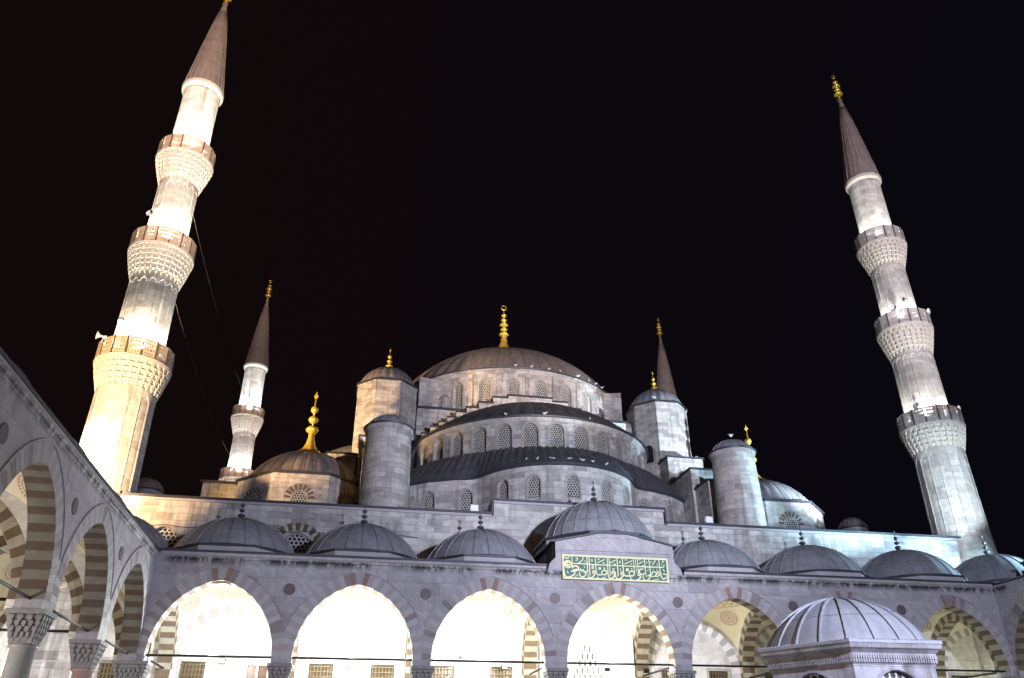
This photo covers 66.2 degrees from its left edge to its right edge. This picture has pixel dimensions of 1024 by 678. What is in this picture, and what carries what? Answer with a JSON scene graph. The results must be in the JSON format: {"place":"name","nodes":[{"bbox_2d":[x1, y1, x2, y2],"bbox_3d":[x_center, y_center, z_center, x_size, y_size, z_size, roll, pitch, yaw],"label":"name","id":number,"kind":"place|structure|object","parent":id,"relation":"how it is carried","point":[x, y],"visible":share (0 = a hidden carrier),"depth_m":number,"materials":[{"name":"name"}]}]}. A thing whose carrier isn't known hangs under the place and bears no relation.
{"place":"outdoors","nodes":[
{"label":"outdoors","id":0,"kind":"place"},
{"bbox_2d":[0,0,1023,558],"label":"sky","id":1,"kind":"structure","parent":0,"point":[401,174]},
{"bbox_2d":[758,597,942,677],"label":"fountain pavilion","id":2,"kind":"structure","parent":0,"point":[841,637],"depth_m":21.69,"materials":[{"name":"stone"}]},
{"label":"courtyard pavement","id":3,"kind":"structure","parent":0,"visible":0},
{"bbox_2d":[0,346,169,677],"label":"arcade","id":4,"kind":"object","parent":3,"relation":"on","point":[81,531],"visible":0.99,"depth_m":27.23,"materials":[{"name":"grey stone"}]},
{"bbox_2d":[29,0,231,677],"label":"minaret","id":5,"kind":"object","parent":3,"relation":"on","point":[132,369],"visible":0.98,"depth_m":54.22,"materials":[{"name":"stone"}]},
{"bbox_2d":[95,331,106,341],"bbox_3d":[-27.357,-0.179,52.281,0.662,0.757,0.582,5,-29,-10],"label":"loudspeaker","id":6,"kind":"object","parent":5,"relation":"attached to","point":[98,334],"visible":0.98,"depth_m":52.23,"materials":[{"name":"white plastic"}]},
{"bbox_2d":[118,317,124,321],"bbox_3d":[-26.231,-1.293,52.757,0.414,0.309,0.341,5,-29,-10],"label":"floodlight","id":7,"kind":"object","parent":5,"relation":"attached to","point":[120,319],"visible":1,"depth_m":52.66,"materials":[{"name":"metal"}]},
{"bbox_2d":[146,210,153,215],"bbox_3d":[-26.529,-9.231,57.623,0.480,0.347,0.390,-14,-32,24],"label":"floodlight","id":8,"kind":"object","parent":5,"relation":"attached to","point":[149,212],"visible":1,"depth_m":57.50,"materials":[{"name":"metal"}]},
{"bbox_2d":[175,302,235,464],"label":"cable","id":9,"kind":"object","parent":5,"relation":"attached to","point":[197,377],"visible":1,"depth_m":67.89,"materials":[{"name":"metal"}]},
{"bbox_2d":[193,216,248,403],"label":"cable","id":10,"kind":"object","parent":5,"relation":"attached to","point":[214,302],"visible":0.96,"depth_m":72.34,"materials":[{"name":"metal"}]},
{"bbox_2d":[97,306,983,677],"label":"mosque","id":11,"kind":"structure","parent":3,"relation":"on","point":[425,460],"depth_m":55.92,"materials":[{"name":"stone"}]},
{"bbox_2d":[218,280,271,480],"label":"minaret","id":12,"kind":"object","parent":11,"relation":"on","point":[247,420],"visible":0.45,"depth_m":105.98,"materials":[{"name":"stone"}]},
{"bbox_2d":[469,505,478,510],"bbox_3d":[-2.533,11.293,52.333,0.612,0.440,0.492,5,-29,-10],"label":"floodlight","id":13,"kind":"object","parent":11,"relation":"attached to","point":[473,508],"visible":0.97,"depth_m":52.13,"materials":[{"name":"white plastic"}]},
{"bbox_2d":[703,517,712,522],"bbox_3d":[13.816,12.778,55.404,0.612,0.440,0.492,5,-29,-10],"label":"floodlight","id":14,"kind":"object","parent":11,"relation":"attached to","point":[708,520],"visible":0.97,"depth_m":55.20,"materials":[{"name":"white plastic"}]},
{"bbox_2d":[122,481,1017,677],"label":"front arcade","id":15,"kind":"object","parent":3,"relation":"on","point":[739,598],"visible":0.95,"depth_m":44.47,"materials":[{"name":"grey stone"}]},
{"bbox_2d":[219,658,226,662],"bbox_3d":[-16.451,18.284,44.668,0.414,0.300,0.338,5,-29,-10],"label":"floodlight","id":16,"kind":"object","parent":15,"relation":"attached to","point":[222,660],"visible":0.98,"depth_m":44.55,"materials":[{"name":"white metal"}]},
{"bbox_2d":[347,662,353,667],"bbox_3d":[-9.439,19.015,45.859,0.414,0.300,0.338,5,-29,-10],"label":"floodlight","id":17,"kind":"object","parent":15,"relation":"attached to","point":[350,664],"visible":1,"depth_m":45.73,"materials":[{"name":"white metal"}]},
{"bbox_2d":[562,554,669,582],"bbox_3d":[5.901,13.026,44.616,6.281,1.365,0.107,5,-29,-10],"label":"inscription panel","id":18,"kind":"object","parent":15,"relation":"attached to","point":[607,568],"visible":1,"depth_m":44.59,"materials":[{"name":"green ceramic"}]},
{"bbox_2d":[643,668,649,672],"bbox_3d":[7.300,18.037,42.762,0.370,0.264,0.301,0,-29,0],"label":"floodlight","id":19,"kind":"object","parent":15,"relation":"hanging from","point":[646,670],"visible":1,"depth_m":42.73,"materials":[{"name":"metal"}]},
{"bbox_2d":[831,75,997,677],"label":"minaret","id":20,"kind":"object","parent":3,"relation":"on","point":[932,432],"visible":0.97,"depth_m":65.11,"materials":[{"name":"stone"}]},
{"bbox_2d":[890,305,897,312],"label":"loudspeaker","id":21,"kind":"object","parent":20,"relation":"attached to","point":[893,307],"visible":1,"depth_m":67.49,"materials":[{"name":"white plastic"}]},
{"bbox_2d":[913,402,919,408],"bbox_3d":[32.621,5.449,63.026,0.676,0.790,0.575,5,-29,-10],"label":"loudspeaker","id":22,"kind":"object","parent":20,"relation":"attached to","point":[915,405],"visible":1,"depth_m":63.17,"materials":[{"name":"white plastic"}]},
{"bbox_2d":[948,535,1023,677],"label":"arcade","id":23,"kind":"object","parent":3,"relation":"on","point":[1004,573],"visible":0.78,"depth_m":48.24,"materials":[{"name":"grey stone"}]},
{"label":"ground","id":24,"kind":"structure","parent":0,"visible":0},
{"bbox_2d":[656,320,676,396],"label":"minaret","id":25,"kind":"object","parent":24,"relation":"on","point":[664,380],"visible":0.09,"depth_m":122.42,"materials":[{"name":"stone"}]}
]}

